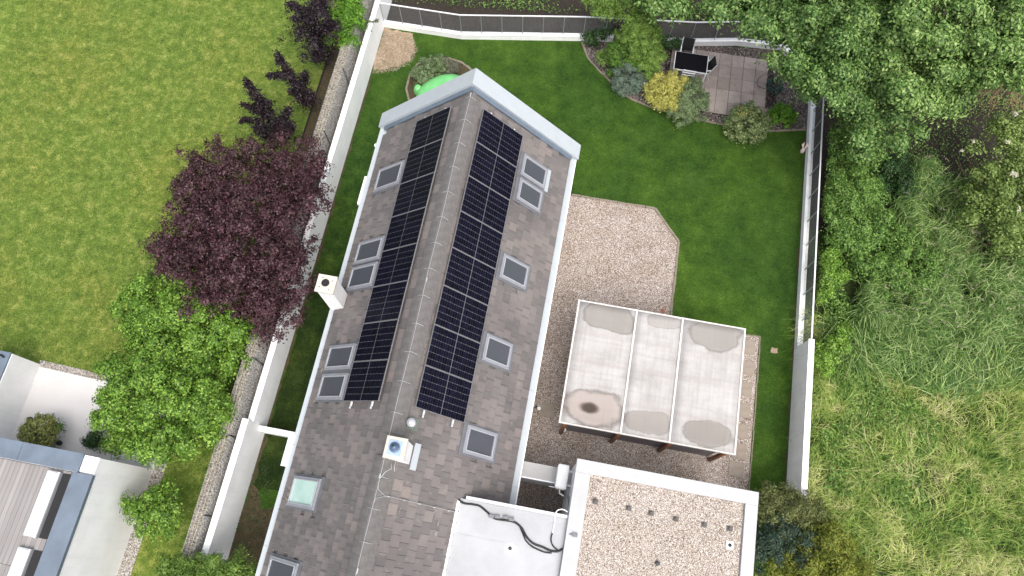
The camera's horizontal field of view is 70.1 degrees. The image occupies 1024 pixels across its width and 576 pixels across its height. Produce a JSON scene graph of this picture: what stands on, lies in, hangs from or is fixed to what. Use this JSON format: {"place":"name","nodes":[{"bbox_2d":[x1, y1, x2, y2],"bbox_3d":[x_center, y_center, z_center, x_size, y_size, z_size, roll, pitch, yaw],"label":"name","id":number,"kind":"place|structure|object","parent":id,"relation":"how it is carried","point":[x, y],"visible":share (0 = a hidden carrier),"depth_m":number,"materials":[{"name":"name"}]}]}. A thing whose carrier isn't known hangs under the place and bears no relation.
{"place":"outdoors","nodes":[
{"label":"outdoors","id":0,"kind":"place"},
{"bbox_2d":[0,437,152,575],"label":"neighbour house","id":1,"kind":"structure","parent":0,"point":[60,515],"depth_m":21.02,"materials":[{"name":"paint"}]},
{"bbox_2d":[10,367,166,473],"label":"terrace","id":2,"kind":"structure","parent":0,"point":[66,398],"depth_m":25.04,"materials":[{"name":"concrete"}]},
{"bbox_2d":[79,429,106,451],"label":"terrace bush","id":3,"kind":"object","parent":2,"relation":"on","point":[92,440],"visible":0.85,"depth_m":24.07,"materials":[{"name":"green plant"}]},
{"bbox_3d":[-15.616,4.946,24.419,0.720,0.590,0.713,10,71,3],"label":"planter","id":4,"kind":"object","parent":2,"relation":"on","visible":0},
{"bbox_2d":[16,412,64,446],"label":"terrace bush","id":5,"kind":"object","parent":4,"relation":"in","point":[27,433],"visible":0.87,"depth_m":23.69,"materials":[{"name":"green plant"}]},
{"bbox_2d":[0,0,340,575],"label":"neighbour lawn","id":6,"kind":"structure","parent":0,"point":[178,470],"depth_m":28.57,"materials":[{"name":"plant"}]},
{"bbox_2d":[40,360,178,575],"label":"gravel margin","id":7,"kind":"object","parent":6,"relation":"on","point":[130,555],"visible":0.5,"depth_m":24.22,"materials":[{"name":"gravel"}]},
{"bbox_2d":[118,477,189,544],"bbox_3d":[-10.975,7.088,22.825,2.077,2.271,2.036,-19,72,-7],"label":"young tree","id":8,"kind":"object","parent":7,"relation":"on","point":[148,506],"visible":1,"depth_m":22.34,"materials":[{"name":"green plant"}]},
{"bbox_2d":[107,265,257,377],"bbox_3d":[-10.732,1.300,24.065,5.015,3.775,3.744,10,71,3],"label":"green tree","id":9,"kind":"object","parent":6,"relation":"on","point":[196,339],"visible":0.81,"depth_m":23.05,"materials":[{"name":"green plant"}]},
{"bbox_2d":[138,123,337,348],"bbox_3d":[-9.115,-2.161,24.442,7.020,5.478,8.097,10,71,3],"label":"purple tree","id":10,"kind":"object","parent":6,"relation":"on","point":[249,272],"visible":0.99,"depth_m":23.55,"materials":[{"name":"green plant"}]},
{"bbox_2d":[237,76,298,144],"bbox_3d":[-8.910,-6.322,27.088,2.321,1.839,2.099,10,71,3],"label":"purple sapling","id":11,"kind":"object","parent":6,"relation":"on","point":[261,108],"visible":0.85,"depth_m":26.75,"materials":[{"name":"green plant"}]},
{"bbox_2d":[231,33,341,395],"bbox_3d":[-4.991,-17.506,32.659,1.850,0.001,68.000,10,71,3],"label":"soil strip","id":12,"kind":"object","parent":6,"relation":"on","point":[321,94],"visible":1,"depth_m":29.18,"materials":[{"name":"soil"}]},
{"bbox_2d":[152,548,207,575],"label":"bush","id":13,"kind":"object","parent":12,"relation":"on","point":[166,565],"visible":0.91,"depth_m":21.03,"materials":[{"name":"green plant"}]},
{"bbox_2d":[180,0,374,572],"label":"gabion wall","id":14,"kind":"structure","parent":12,"relation":"on","point":[245,386],"depth_m":24.00,"materials":[{"name":"stone"}]},
{"bbox_2d":[265,49,320,112],"bbox_3d":[-8.169,-7.618,27.510,2.293,1.914,1.404,41,76,13],"label":"purple sapling","id":15,"kind":"object","parent":12,"relation":"on","point":[298,87],"visible":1,"depth_m":27.18,"materials":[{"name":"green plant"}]},
{"bbox_2d":[200,0,391,571],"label":"garden wall","id":16,"kind":"structure","parent":12,"relation":"on","point":[221,532],"depth_m":24.75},
{"bbox_2d":[276,0,346,69],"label":"purple sapling","id":17,"kind":"object","parent":12,"relation":"on","point":[315,30],"visible":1,"depth_m":27.27,"materials":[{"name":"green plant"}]},
{"bbox_2d":[321,0,371,52],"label":"lime tree","id":18,"kind":"object","parent":12,"relation":"on","point":[347,11],"visible":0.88,"depth_m":27.83,"materials":[{"name":"green plant"}]},
{"bbox_2d":[212,541,258,575],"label":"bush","id":19,"kind":"object","parent":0,"point":[236,568],"visible":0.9,"depth_m":20.98,"materials":[{"name":"green plant"}]},
{"bbox_2d":[229,483,273,569],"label":"worn ground","id":20,"kind":"structure","parent":0,"point":[253,542],"depth_m":23.74,"materials":[{"name":"soil"}]},
{"bbox_2d":[189,551,227,575],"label":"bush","id":21,"kind":"object","parent":20,"relation":"on","point":[213,560],"visible":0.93,"depth_m":20.96,"materials":[{"name":"green plant"}]},
{"bbox_2d":[227,27,806,575],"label":"garden lawn","id":22,"kind":"structure","parent":0,"point":[637,153],"depth_m":27.94,"materials":[{"name":"plant"}]},
{"bbox_2d":[251,142,375,490],"bbox_3d":[-6.508,0.565,26.299,2.208,0.001,13.484,10,71,3],"label":"mossy side strip","id":23,"kind":"object","parent":22,"relation":"on","point":[294,385],"visible":0.39,"depth_m":25.98,"materials":[{"name":"plant"}]},
{"bbox_2d":[268,76,370,424],"bbox_3d":[-6.970,-1.978,27.187,0.115,0.001,14.300,10,71,3],"label":"soil margin","id":24,"kind":"object","parent":23,"relation":"on","point":[316,262],"visible":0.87,"depth_m":26.98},
{"bbox_2d":[373,28,413,69],"bbox_3d":[-4.790,-9.730,29.921,1.502,0.001,2.073,10,71,3],"label":"bare soil patch","id":25,"kind":"object","parent":22,"relation":"on","point":[391,48],"visible":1,"depth_m":29.94,"materials":[{"name":"soil"}]},
{"bbox_2d":[371,30,418,73],"bbox_3d":[-4.734,-9.583,29.843,1.765,0.072,2.367,10,71,3],"label":"dry straw","id":26,"kind":"object","parent":25,"relation":"on","point":[399,54],"visible":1,"depth_m":29.87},
{"bbox_2d":[255,68,580,575],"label":"house","id":27,"kind":"structure","parent":22,"relation":"on","point":[337,451],"depth_m":21.04,"materials":[{"name":"tile"}]},
{"bbox_2d":[265,552,302,575],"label":"roof window","id":28,"kind":"structure","parent":27,"relation":"in","point":[278,565],"depth_m":19.75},
{"bbox_2d":[285,473,324,512],"bbox_3d":[-5.772,5.728,20.422,1.257,1.234,0.960,10,71,3],"label":"roof window","id":29,"kind":"structure","parent":27,"relation":"in","point":[305,492],"depth_m":20.28,"materials":[{"name":"teal glass"}]},
{"bbox_2d":[315,371,350,402],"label":"roof window","id":30,"kind":"structure","parent":27,"relation":"in","point":[332,386],"depth_m":21.31,"materials":[{"name":"glass"}]},
{"bbox_2d":[322,342,357,372],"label":"roof window","id":31,"kind":"structure","parent":27,"relation":"in","point":[340,357],"depth_m":21.62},
{"bbox_2d":[345,260,379,293],"bbox_3d":[-4.586,-0.329,22.555,1.214,1.192,0.920,10,71,3],"label":"roof window","id":32,"kind":"structure","parent":27,"relation":"in","point":[362,277],"depth_m":22.44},
{"bbox_2d":[352,234,386,266],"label":"roof window","id":33,"kind":"structure","parent":27,"relation":"in","point":[370,250],"depth_m":22.73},
{"bbox_2d":[372,159,405,195],"bbox_3d":[-3.949,-3.585,23.702,1.214,1.192,0.980,10,71,3],"label":"roof window","id":34,"kind":"structure","parent":27,"relation":"in","point":[389,177],"depth_m":23.59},
{"bbox_2d":[356,93,473,573],"bbox_3d":[-1.898,2.358,19.996,2.093,1.904,16.800,10,71,3],"label":"lightning conductor","id":35,"kind":"object","parent":27,"relation":"attached to","point":[380,476],"visible":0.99,"depth_m":19.09,"materials":[{"name":"metal"}]},
{"bbox_2d":[458,421,499,463],"bbox_3d":[-0.939,4.378,20.623,1.043,1.024,0.910,10,71,3],"label":"roof window","id":36,"kind":"structure","parent":27,"relation":"in","point":[477,442],"depth_m":20.52,"materials":[{"name":"glass"}]},
{"bbox_2d":[477,330,514,373],"bbox_3d":[-0.468,1.890,21.484,0.986,0.968,0.920,10,71,3],"label":"roof window","id":37,"kind":"structure","parent":27,"relation":"in","point":[497,352],"depth_m":21.38,"materials":[{"name":"glass"}]},
{"bbox_2d":[495,250,530,292],"bbox_3d":[0.032,-0.487,22.355,1.022,1.003,0.900,10,71,3],"label":"roof window","id":38,"kind":"structure","parent":27,"relation":"in","point":[510,270],"depth_m":22.25,"materials":[{"name":"glass"}]},
{"bbox_2d":[512,174,544,215],"bbox_3d":[0.518,-2.933,23.224,0.979,0.961,0.880,10,71,3],"label":"roof window","id":39,"kind":"structure","parent":27,"relation":"in","point":[525,194],"depth_m":23.11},
{"bbox_2d":[516,151,550,192],"bbox_3d":[0.697,-3.723,23.498,1.070,0.996,0.870,10,71,3],"label":"roof window","id":40,"kind":"structure","parent":27,"relation":"in","point":[529,169],"depth_m":23.41,"materials":[{"name":"glass"}]},
{"bbox_3d":[-0.786,-0.612,21.461,0.060,0.060,9.490,10,71,3],"label":"mounting rail","id":41,"kind":"object","parent":27,"relation":"attached to","visible":0},
{"bbox_2d":[415,365,471,422],"bbox_3d":[-1.827,2.890,19.809,1.722,0.035,1.144,27,65,-38],"label":"solar panel","id":42,"kind":"object","parent":41,"relation":"attached to","point":[444,394],"visible":1,"depth_m":19.77,"materials":[{"name":"glass"}]},
{"bbox_2d":[424,324,479,381],"bbox_3d":[-1.618,1.821,20.185,1.722,0.035,1.144,27,65,-38],"label":"solar panel","id":43,"kind":"object","parent":41,"relation":"attached to","point":[452,353],"visible":1,"depth_m":20.15,"materials":[{"name":"glass"}]},
{"bbox_2d":[434,285,487,342],"bbox_3d":[-1.409,0.751,20.562,1.722,0.035,1.144,27,65,-38],"label":"solar panel","id":44,"kind":"object","parent":41,"relation":"attached to","point":[459,313],"visible":1,"depth_m":20.52,"materials":[{"name":"glass"}]},
{"bbox_2d":[443,247,495,305],"bbox_3d":[-1.199,-0.318,20.939,1.722,0.035,1.144,27,65,-38],"label":"solar panel","id":45,"kind":"object","parent":41,"relation":"attached to","point":[469,276],"visible":1,"depth_m":20.90,"materials":[{"name":"glass"}]},
{"bbox_2d":[452,211,502,268],"bbox_3d":[-0.990,-1.388,21.315,1.722,0.035,1.144,27,65,-38],"label":"solar panel","id":46,"kind":"object","parent":41,"relation":"attached to","point":[474,238],"visible":1,"depth_m":21.28,"materials":[{"name":"glass"}]},
{"bbox_2d":[460,175,509,233],"bbox_3d":[-0.781,-2.457,21.692,1.722,0.035,1.144,27,65,-38],"label":"solar panel","id":47,"kind":"object","parent":41,"relation":"attached to","point":[485,205],"visible":1,"depth_m":21.66,"materials":[{"name":"glass"}]},
{"bbox_2d":[468,141,516,199],"bbox_3d":[-0.571,-3.527,22.069,1.722,0.035,1.144,27,65,-38],"label":"solar panel","id":48,"kind":"object","parent":41,"relation":"attached to","point":[492,170],"visible":1,"depth_m":22.03,"materials":[{"name":"glass"}]},
{"bbox_2d":[476,109,522,167],"bbox_3d":[-0.362,-4.596,22.445,1.722,0.035,1.144,27,65,-38],"label":"solar panel","id":49,"kind":"object","parent":41,"relation":"attached to","point":[499,137],"visible":1,"depth_m":22.41,"materials":[{"name":"glass"}]},
{"bbox_3d":[-3.628,-1.057,21.778,0.060,0.060,9.490,10,71,3],"label":"mounting rail","id":50,"kind":"object","parent":27,"relation":"attached to","visible":0},
{"bbox_2d":[343,359,388,400],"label":"solar panel","id":51,"kind":"object","parent":50,"relation":"attached to","point":[366,381],"visible":1,"depth_m":20.04,"materials":[{"name":"glass"}]},
{"bbox_2d":[353,319,398,361],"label":"solar panel","id":52,"kind":"object","parent":50,"relation":"attached to","point":[376,341],"visible":1,"depth_m":20.41,"materials":[{"name":"glass"}]},
{"bbox_2d":[363,280,408,323],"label":"solar panel","id":53,"kind":"object","parent":50,"relation":"attached to","point":[386,301],"visible":1,"depth_m":20.79,"materials":[{"name":"glass"}]},
{"bbox_2d":[373,243,417,286],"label":"solar panel","id":54,"kind":"object","parent":50,"relation":"attached to","point":[395,265],"visible":1,"depth_m":21.16,"materials":[{"name":"glass"}]},
{"bbox_2d":[382,207,426,251],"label":"solar panel","id":55,"kind":"object","parent":50,"relation":"attached to","point":[404,229],"visible":1,"depth_m":21.54,"materials":[{"name":"glass"}]},
{"bbox_2d":[391,172,434,216],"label":"solar panel","id":56,"kind":"object","parent":50,"relation":"attached to","point":[413,194],"visible":1,"depth_m":21.92,"materials":[{"name":"glass"}]},
{"bbox_2d":[400,139,443,183],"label":"solar panel","id":57,"kind":"object","parent":50,"relation":"attached to","point":[421,161],"visible":1,"depth_m":22.30,"materials":[{"name":"glass"}]},
{"bbox_2d":[408,106,451,151],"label":"solar panel","id":58,"kind":"object","parent":50,"relation":"attached to","point":[429,129],"visible":1,"depth_m":22.67,"materials":[{"name":"glass"}]},
{"bbox_2d":[407,59,470,99],"bbox_3d":[-2.823,-7.962,29.294,2.727,0.001,2.993,-9,71,-3],"label":"round bed","id":59,"kind":"object","parent":22,"relation":"on","point":[412,80],"visible":0.23,"depth_m":29.53,"materials":[{"name":"soil"}]},
{"bbox_2d":[409,53,449,84],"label":"catmint shrub","id":60,"kind":"object","parent":59,"relation":"on","point":[424,71],"visible":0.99,"depth_m":29.02,"materials":[{"name":"green plant"}]},
{"bbox_2d":[413,74,458,96],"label":"green dome","id":61,"kind":"structure","parent":59,"relation":"on","point":[430,84],"depth_m":28.85,"materials":[{"name":"plastic"}]},
{"bbox_2d":[442,496,567,575],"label":"annex","id":62,"kind":"object","parent":22,"relation":"on","point":[483,543],"visible":0.97,"depth_m":19.55,"materials":[{"name":"paint"}]},
{"bbox_2d":[458,499,562,552],"bbox_3d":[-0.048,6.350,19.659,3.106,0.083,0.347,27,73,9],"label":"cable","id":63,"kind":"object","parent":62,"relation":"on","point":[497,517],"visible":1,"depth_m":19.67,"materials":[{"name":"black rubber"}]},
{"bbox_2d":[516,196,758,513],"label":"gravel yard","id":64,"kind":"structure","parent":22,"relation":"on","point":[640,296],"depth_m":26.26,"materials":[{"name":"gravel"}]},
{"bbox_2d":[520,461,571,486],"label":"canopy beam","id":65,"kind":"structure","parent":64,"relation":"on","point":[539,474],"depth_m":21.96,"materials":[{"name":"metal"}]},
{"bbox_2d":[572,194,679,315],"bbox_3d":[4.908,-1.800,27.118,2.338,0.055,6.084,-33,74,-11],"label":"gravel edging","id":66,"kind":"object","parent":64,"relation":"on","point":[667,226],"visible":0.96,"depth_m":27.32,"materials":[{"name":"stone"}]},
{"bbox_2d":[558,300,745,461],"bbox_3d":[4.446,3.132,24.012,5.400,2.622,4.030,10,71,3],"label":"canopy","id":67,"kind":"object","parent":64,"relation":"on","point":[701,412],"visible":1,"depth_m":22.81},
{"bbox_2d":[559,458,758,575],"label":"garage","id":68,"kind":"structure","parent":22,"relation":"on","point":[632,543],"depth_m":19.55,"materials":[{"name":"gravel"}]},
{"bbox_2d":[549,464,572,496],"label":"wall unit","id":69,"kind":"structure","parent":68,"relation":"attached to","point":[562,473],"depth_m":21.25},
{"bbox_2d":[584,42,807,129],"bbox_3d":[7.311,-8.532,29.493,9.300,0.001,3.950,10,71,3],"label":"planting bed","id":70,"kind":"object","parent":22,"relation":"on","point":[726,50],"visible":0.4,"depth_m":29.34,"materials":[{"name":"soil"}]},
{"bbox_2d":[579,21,617,50],"bbox_3d":[3.570,-10.264,29.655,1.730,0.891,1.037,-15,71,-5],"label":"ivy patch","id":71,"kind":"object","parent":70,"relation":"on","point":[590,37],"visible":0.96,"depth_m":29.53,"materials":[{"name":"green plant"}]},
{"bbox_2d":[603,40,629,67],"bbox_3d":[4.157,-9.187,28.981,1.192,1.448,1.246,10,71,3],"label":"ball thuja","id":72,"kind":"object","parent":70,"relation":"on","point":[614,47],"visible":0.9,"depth_m":28.52,"materials":[{"name":"green plant"}]},
{"bbox_2d":[609,52,653,98],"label":"juniper shrub","id":73,"kind":"object","parent":70,"relation":"on","point":[633,82],"visible":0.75,"depth_m":28.66,"materials":[{"name":"green plant"}]},
{"bbox_2d":[612,8,669,82],"bbox_3d":[5.152,-9.426,28.460,1.830,2.588,2.545,-33,74,-11],"label":"thuja shrub","id":74,"kind":"object","parent":70,"relation":"on","point":[645,48],"visible":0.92,"depth_m":28.01,"materials":[{"name":"green plant"}]},
{"bbox_2d":[643,68,689,114],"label":"yellow shrub","id":75,"kind":"object","parent":70,"relation":"on","point":[671,83],"visible":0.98,"depth_m":28.25,"materials":[{"name":"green plant"}]},
{"bbox_2d":[666,75,710,128],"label":"grey shrub","id":76,"kind":"object","parent":70,"relation":"on","point":[695,105],"visible":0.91,"depth_m":28.20,"materials":[{"name":"green plant"}]},
{"bbox_2d":[581,42,805,131],"bbox_3d":[6.840,-7.459,29.105,9.639,0.065,1.725,24,72,8],"label":"bed edging","id":77,"kind":"object","parent":70,"relation":"on","point":[610,81],"visible":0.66,"depth_m":29.04,"materials":[{"name":"stone"}]},
{"bbox_2d":[766,101,798,127],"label":"leafy clump","id":78,"kind":"object","parent":70,"relation":"on","point":[787,115],"visible":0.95,"depth_m":28.49,"materials":[{"name":"green plant"}]},
{"bbox_2d":[660,48,775,115],"bbox_3d":[8.395,-8.225,29.380,4.650,0.001,2.900,10,71,3],"label":"patio bedding","id":79,"kind":"object","parent":22,"relation":"on","point":[769,75],"visible":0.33,"depth_m":29.34,"materials":[{"name":"soil"}]},
{"bbox_2d":[666,47,775,119],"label":"patio","id":80,"kind":"structure","parent":79,"relation":"on","point":[749,74],"depth_m":29.37,"materials":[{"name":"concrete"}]},
{"bbox_2d":[672,51,708,81],"bbox_3d":[7.086,-8.806,29.192,1.320,0.722,0.860,10,71,3],"label":"garden table","id":81,"kind":"object","parent":80,"relation":"on","point":[682,61],"visible":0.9,"depth_m":28.85,"materials":[{"name":"black glass"}]},
{"bbox_2d":[721,99,773,147],"bbox_3d":[9.125,-6.465,28.122,2.057,1.263,1.842,10,71,3],"label":"rhododendron shrub","id":82,"kind":"object","parent":22,"relation":"on","point":[737,115],"visible":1,"depth_m":27.91,"materials":[{"name":"green plant"}]},
{"bbox_2d":[754,506,822,575],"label":"conifer","id":83,"kind":"object","parent":22,"relation":"on","point":[767,543],"visible":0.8,"depth_m":21.54,"materials":[{"name":"green plant"}]},
{"bbox_2d":[754,478,831,542],"bbox_3d":[8.562,6.990,22.653,2.827,2.628,1.981,10,71,3],"label":"conifer","id":84,"kind":"object","parent":22,"relation":"on","point":[772,502],"visible":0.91,"depth_m":21.97,"materials":[{"name":"green plant"}]},
{"bbox_2d":[784,137,805,483],"bbox_3d":[10.227,0.489,26.318,0.093,0.001,14.000,10,71,3],"label":"soil margin","id":85,"kind":"object","parent":22,"relation":"on","point":[792,358],"visible":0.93,"depth_m":26.07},
{"bbox_2d":[130,34,1023,575],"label":"ground","id":86,"kind":"structure","parent":0,"point":[850,286],"depth_m":24.54,"materials":[{"name":"plant"}]},
{"bbox_2d":[0,351,40,438],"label":"building roof","id":87,"kind":"structure","parent":86,"relation":"on","point":[18,374],"depth_m":24.45,"materials":[{"name":"stone"}]},
{"bbox_2d":[85,326,241,471],"bbox_3d":[-11.035,3.389,23.264,4.798,3.990,4.720,10,71,3],"label":"green tree","id":88,"kind":"object","parent":86,"relation":"on","point":[191,403],"visible":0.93,"depth_m":22.26,"materials":[{"name":"green plant"}]},
{"bbox_2d":[383,20,789,55],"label":"garden wall","id":89,"kind":"structure","parent":86,"relation":"on","point":[530,35],"depth_m":29.90,"materials":[{"name":"paint"}]},
{"bbox_2d":[379,2,768,42],"bbox_3d":[2.871,-10.511,29.326,16.412,1.100,0.442,3,71,1],"label":"wire fence","id":90,"kind":"object","parent":89,"relation":"on","point":[580,27],"visible":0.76,"depth_m":29.18,"materials":[{"name":"metal"}]},
{"bbox_2d":[786,339,814,503],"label":"garden wall","id":91,"kind":"structure","parent":86,"relation":"on","point":[799,429],"depth_m":24.03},
{"bbox_2d":[794,100,815,348],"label":"garden wall","id":92,"kind":"structure","parent":86,"relation":"on","point":[804,223],"depth_m":26.99,"materials":[{"name":"concrete"}]},
{"bbox_2d":[801,97,823,342],"bbox_3d":[10.913,-2.618,26.499,0.050,1.050,9.698,10,71,3],"label":"wire fence","id":93,"kind":"object","parent":92,"relation":"on","point":[816,236],"visible":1,"depth_m":26.27,"materials":[{"name":"metal"}]},
{"bbox_2d":[754,508,877,575],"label":"bush","id":94,"kind":"object","parent":86,"relation":"on","point":[843,555],"visible":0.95,"depth_m":21.34,"materials":[{"name":"green plant"}]},
{"bbox_2d":[812,245,851,305],"bbox_3d":[11.280,-0.361,25.728,1.225,1.712,2.209,10,71,3],"label":"wild bush","id":95,"kind":"object","parent":86,"relation":"on","point":[829,269],"visible":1,"depth_m":25.35,"materials":[{"name":"green plant"}]},
{"bbox_2d":[813,320,855,383],"bbox_3d":[10.946,2.072,24.985,1.245,1.508,2.391,38,75,12],"label":"wild bush","id":96,"kind":"object","parent":86,"relation":"on","point":[825,357],"visible":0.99,"depth_m":24.60,"materials":[{"name":"green plant"}]},
{"bbox_2d":[785,218,1023,575],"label":"meadow grass","id":97,"kind":"structure","parent":86,"relation":"on","point":[892,531],"depth_m":24.00,"materials":[{"name":"plant"}]},
{"bbox_2d":[861,220,952,303],"bbox_3d":[14.091,-1.040,25.966,3.376,1.710,3.104,-12,71,-4],"label":"wild bush","id":98,"kind":"object","parent":86,"relation":"on","point":[886,265],"visible":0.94,"depth_m":25.60,"materials":[{"name":"green plant"}]},
{"bbox_2d":[809,273,1023,408],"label":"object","id":99,"kind":"object","parent":86,"relation":"on","point":[896,346],"visible":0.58,"depth_m":25.04,"materials":[{"name":"plant"}]},
{"bbox_2d":[849,152,1023,359],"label":"reeds","id":100,"kind":"object","parent":86,"relation":"on","point":[984,327],"visible":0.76,"depth_m":25.52,"materials":[{"name":"plant"}]},
{"bbox_2d":[876,156,1023,348],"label":"reed plumes","id":101,"kind":"object","parent":100,"relation":"on","point":[956,190],"visible":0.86,"depth_m":25.19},
{"bbox_2d":[387,0,1023,271],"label":"woodland floor","id":102,"kind":"structure","parent":0,"point":[562,5],"depth_m":30.19,"materials":[{"name":"soil"}]},
{"bbox_2d":[578,0,648,40],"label":"maple tree","id":103,"kind":"object","parent":102,"relation":"on","point":[615,6],"visible":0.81,"depth_m":27.61,"materials":[{"name":"green plant"}]},
{"bbox_2d":[392,0,850,23],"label":"undergrowth","id":104,"kind":"object","parent":102,"relation":"on","point":[542,4],"visible":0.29,"depth_m":30.51,"materials":[{"name":"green plant"}]},
{"bbox_2d":[631,0,784,54],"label":"maple tree","id":105,"kind":"object","parent":102,"relation":"on","point":[749,15],"visible":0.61,"depth_m":24.77,"materials":[{"name":"green plant"}]},
{"bbox_2d":[754,0,944,167],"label":"maple tree","id":106,"kind":"object","parent":102,"relation":"on","point":[831,66],"visible":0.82,"depth_m":22.76,"materials":[{"name":"green plant"}]},
{"bbox_2d":[824,104,888,184],"bbox_3d":[12.744,-5.118,26.679,2.391,3.074,3.423,10,71,3],"label":"wild bush","id":107,"kind":"object","parent":102,"relation":"on","point":[842,152],"visible":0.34,"depth_m":26.50,"materials":[{"name":"green plant"}]},
{"bbox_2d":[820,159,896,280],"bbox_3d":[12.477,-2.402,26.187,2.739,2.210,4.565,10,71,3],"label":"wild bush","id":108,"kind":"object","parent":102,"relation":"on","point":[848,233],"visible":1,"depth_m":25.85,"materials":[{"name":"green plant"}]},
{"bbox_2d":[871,129,976,212],"bbox_3d":[14.718,-3.875,27.131,4.570,1.408,2.721,36,74,12],"label":"bramble","id":109,"kind":"object","parent":102,"relation":"on","point":[902,172],"visible":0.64,"depth_m":26.89,"materials":[{"name":"green plant"}]},
{"bbox_2d":[826,93,1023,237],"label":"undergrowth","id":110,"kind":"object","parent":102,"relation":"on","point":[931,158],"visible":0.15,"depth_m":28.38,"materials":[{"name":"green plant"}]},
{"bbox_2d":[838,0,1023,128],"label":"maple tree","id":111,"kind":"object","parent":102,"relation":"on","point":[941,81],"visible":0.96,"depth_m":21.46,"materials":[{"name":"green plant"}]},
{"bbox_2d":[939,111,1023,261],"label":"elder bush","id":112,"kind":"object","parent":102,"relation":"on","point":[1009,215],"visible":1,"depth_m":25.22,"materials":[{"name":"green plant"}]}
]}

